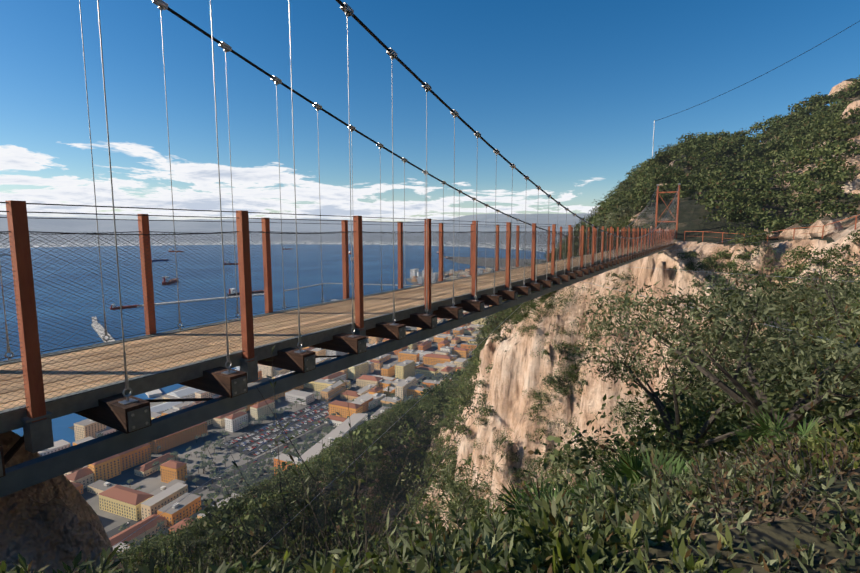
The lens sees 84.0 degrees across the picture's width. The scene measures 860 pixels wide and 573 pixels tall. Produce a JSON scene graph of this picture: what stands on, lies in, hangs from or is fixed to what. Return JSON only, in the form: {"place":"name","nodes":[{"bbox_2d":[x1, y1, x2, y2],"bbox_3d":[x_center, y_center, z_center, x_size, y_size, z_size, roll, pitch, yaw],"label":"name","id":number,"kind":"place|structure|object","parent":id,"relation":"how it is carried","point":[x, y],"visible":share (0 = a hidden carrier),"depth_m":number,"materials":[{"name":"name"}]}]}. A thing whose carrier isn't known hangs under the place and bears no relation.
{"place":"outdoors","nodes":[
{"label":"outdoors","id":0,"kind":"place"},
{"bbox_2d":[0,244,545,445],"bbox_3d":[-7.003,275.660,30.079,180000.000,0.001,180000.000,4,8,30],"label":"sea water","id":1,"kind":"structure","parent":0,"point":[61,430],"depth_m":2503.13,"materials":[{"name":"blue liquid"}]},
{"bbox_2d":[110,304,139,309],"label":"ship","id":2,"kind":"object","parent":1,"relation":"on","point":[118,307],"visible":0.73,"depth_m":1719.54,"materials":[{"name":"red"}]},
{"bbox_2d":[162,277,176,284],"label":"ship","id":3,"kind":"object","parent":1,"relation":"on","point":[171,281],"visible":0.65,"depth_m":2477.70,"materials":[{"name":"brown"}]},
{"bbox_2d":[228,287,263,295],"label":"tanker ship","id":4,"kind":"object","parent":1,"relation":"on","point":[234,291],"visible":0.44,"depth_m":2054.78,"materials":[{"name":"grey"}]},
{"bbox_2d":[0,213,590,252],"bbox_3d":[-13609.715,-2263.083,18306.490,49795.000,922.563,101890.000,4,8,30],"label":"coast terrain","id":5,"kind":"structure","parent":0,"point":[128,226],"depth_m":12932.08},
{"bbox_2d":[81,256,545,531],"bbox_3d":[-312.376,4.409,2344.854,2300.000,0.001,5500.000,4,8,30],"label":"town ground","id":6,"kind":"structure","parent":0,"point":[152,482],"depth_m":595.32,"materials":[{"name":"concrete"}]},
{"bbox_2d":[38,266,515,552],"bbox_3d":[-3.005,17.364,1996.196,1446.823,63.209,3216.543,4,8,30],"label":"city","id":7,"kind":"object","parent":6,"relation":"on","point":[140,509],"visible":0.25,"depth_m":667.57},
{"bbox_2d":[129,335,454,492],"bbox_3d":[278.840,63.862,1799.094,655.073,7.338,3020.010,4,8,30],"label":"town tree trunks","id":8,"kind":"object","parent":6,"relation":"on","point":[240,456],"visible":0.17,"depth_m":592.00,"materials":[{"name":"brown plant"}]},
{"bbox_2d":[97,316,489,528],"bbox_3d":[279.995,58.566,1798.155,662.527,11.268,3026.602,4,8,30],"label":"town trees","id":9,"kind":"object","parent":8,"relation":"attached to","point":[231,482],"visible":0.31,"depth_m":575.74,"materials":[{"name":"green plant"}]},
{"bbox_2d":[0,0,859,221],"label":"sky","id":10,"kind":"structure","parent":0,"point":[571,93],"materials":[{"name":"blue"}]},
{"bbox_2d":[134,93,859,572],"bbox_3d":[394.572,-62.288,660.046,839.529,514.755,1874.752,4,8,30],"label":"ground rock","id":11,"kind":"object","parent":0,"point":[514,373],"visible":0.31,"depth_m":60.91,"materials":[{"name":"beige stone"}]},
{"bbox_2d":[0,431,123,572],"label":"rock outcrop","id":12,"kind":"object","parent":11,"relation":"on","point":[54,522],"visible":0.73,"depth_m":3.77,"materials":[{"name":"brown stone"}]},
{"bbox_2d":[114,349,475,570],"bbox_3d":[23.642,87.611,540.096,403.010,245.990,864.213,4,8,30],"label":"slope trees","id":13,"kind":"object","parent":11,"relation":"on","point":[364,439],"visible":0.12,"depth_m":110.39,"materials":[{"name":"green plant"}]},
{"bbox_2d":[0,0,679,497],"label":"suspension bridge","id":14,"kind":"structure","parent":11,"relation":"on","point":[104,382],"depth_m":5.46,"materials":[{"name":"brown wood"}]},
{"bbox_2d":[117,169,643,572],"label":"shrubs","id":15,"kind":"object","parent":11,"relation":"on","point":[469,404],"visible":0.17,"depth_m":99.28,"materials":[{"name":"green plant"}]},
{"bbox_2d":[116,159,664,572],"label":"hillside","id":16,"kind":"structure","parent":11,"relation":"on","point":[384,490],"depth_m":100.25,"materials":[{"name":"green plant"}]},
{"bbox_2d":[166,213,668,568],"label":"cliff shrubs","id":17,"kind":"object","parent":11,"relation":"on","point":[531,306],"visible":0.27,"depth_m":64.89,"materials":[{"name":"green plant"}]},
{"bbox_2d":[0,345,859,572],"bbox_3d":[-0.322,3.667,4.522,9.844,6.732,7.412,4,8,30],"label":"twigs","id":18,"kind":"object","parent":11,"relation":"on","point":[717,488],"visible":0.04,"depth_m":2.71,"materials":[{"name":"brown plant"}]},
{"bbox_2d":[40,416,859,572],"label":"plants","id":19,"kind":"object","parent":11,"relation":"on","point":[565,548],"visible":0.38,"depth_m":1.37,"materials":[{"name":"green plant"}]},
{"bbox_2d":[318,203,640,523],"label":"olive scrub","id":20,"kind":"object","parent":11,"relation":"on","point":[622,212],"depth_m":71.29,"materials":[{"name":"green plant"}]},
{"bbox_2d":[113,215,859,568],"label":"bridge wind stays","id":21,"kind":"object","parent":11,"relation":"on","point":[471,351],"visible":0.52,"depth_m":15.48,"materials":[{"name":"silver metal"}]},
{"bbox_2d":[118,282,858,572],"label":"shrubs","id":22,"kind":"object","parent":11,"relation":"on","point":[577,471],"visible":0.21,"depth_m":14.29,"materials":[{"name":"green plant"}]},
{"bbox_2d":[315,75,859,548],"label":"hillside trees","id":23,"kind":"object","parent":11,"relation":"on","point":[815,121],"visible":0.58,"depth_m":79.31,"materials":[{"name":"green plant"}]},
{"bbox_2d":[381,431,859,572],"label":"plants","id":24,"kind":"object","parent":11,"relation":"on","point":[794,495],"visible":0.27,"depth_m":1.61,"materials":[{"name":"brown plant"}]},
{"bbox_2d":[393,256,859,537],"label":"shrubs","id":25,"kind":"object","parent":11,"relation":"on","point":[735,308],"visible":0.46,"depth_m":7.23,"materials":[{"name":"green plant"}]},
{"bbox_2d":[437,292,859,527],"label":"shrub branches","id":26,"kind":"object","parent":11,"relation":"on","point":[753,403],"visible":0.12,"depth_m":6.69,"materials":[{"name":"grey plant"}]},
{"bbox_2d":[484,406,832,520],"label":"fan palm leaves","id":27,"kind":"object","parent":11,"relation":"on","point":[627,465],"visible":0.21,"depth_m":3.65,"materials":[{"name":"green plant"}]},
{"bbox_2d":[523,429,804,512],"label":"plants","id":28,"kind":"object","parent":11,"relation":"on","point":[673,481],"visible":0.1,"depth_m":4.77,"materials":[{"name":"green plant"}]},
{"bbox_2d":[492,257,859,525],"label":"shrubs","id":29,"kind":"object","parent":11,"relation":"on","point":[766,406],"visible":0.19,"depth_m":7.38,"materials":[{"name":"green plant"}]},
{"bbox_2d":[668,259,834,472],"bbox_3d":[20.808,8.584,21.861,18.054,21.579,44.727,5,8,35],"label":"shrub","id":30,"kind":"object","parent":11,"relation":"on","point":[727,455],"visible":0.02,"depth_m":6.46,"materials":[{"name":"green plant"}]},
{"bbox_2d":[652,21,858,155],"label":"overhead cable line","id":31,"kind":"object","parent":11,"relation":"on","point":[739,86],"visible":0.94,"depth_m":146.09,"materials":[{"name":"grey metal"}]},
{"bbox_2d":[658,222,859,405],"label":"wall scrub","id":32,"kind":"object","parent":11,"relation":"on","point":[756,238],"visible":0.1,"depth_m":44.09,"materials":[{"name":"green plant"}]},
{"bbox_2d":[684,214,859,242],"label":"path fence","id":33,"kind":"object","parent":11,"relation":"on","point":[780,230],"visible":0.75,"depth_m":44.46,"materials":[{"name":"brown metal"}]},
{"bbox_2d":[766,231,778,238],"bbox_3d":[36.700,-5.540,51.690,2.205,0.863,2.114,-3,7,-24],"label":"outcrop rock","id":34,"kind":"object","parent":11,"relation":"on","point":[775,235],"visible":0.4,"depth_m":50.67,"materials":[{"name":"beige stone"}]},
{"bbox_2d":[778,223,813,239],"bbox_3d":[38.141,-5.480,48.157,5.029,1.770,5.222,4,8,30],"label":"outcrop rock","id":35,"kind":"object","parent":11,"relation":"on","point":[799,232],"visible":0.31,"depth_m":47.19,"materials":[{"name":"beige stone"}]},
{"bbox_2d":[808,216,842,237],"bbox_3d":[37.296,-5.596,44.997,2.597,2.056,3.455,4,8,30],"label":"outcrop rock","id":36,"kind":"object","parent":11,"relation":"on","point":[812,231],"visible":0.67,"depth_m":44.19,"materials":[{"name":"beige stone"}]},
{"bbox_2d":[799,262,859,363],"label":"shrub","id":37,"kind":"object","parent":11,"relation":"on","point":[826,291],"visible":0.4,"depth_m":15.39,"materials":[{"name":"green plant"}]},
{"bbox_2d":[828,78,859,97],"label":"rock","id":38,"kind":"object","parent":11,"relation":"on","point":[838,86],"visible":0.33,"depth_m":116.58,"materials":[{"name":"beige stone"}]},
{"bbox_2d":[841,99,859,119],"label":"rock","id":39,"kind":"object","parent":11,"relation":"on","point":[855,104],"visible":0.6,"depth_m":83.57,"materials":[{"name":"beige stone"}]},
{"bbox_2d":[849,188,859,196],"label":"outcrop rock","id":40,"kind":"object","parent":11,"relation":"on","point":[856,191],"visible":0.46,"depth_m":57.24,"materials":[{"name":"beige stone"}]}
]}

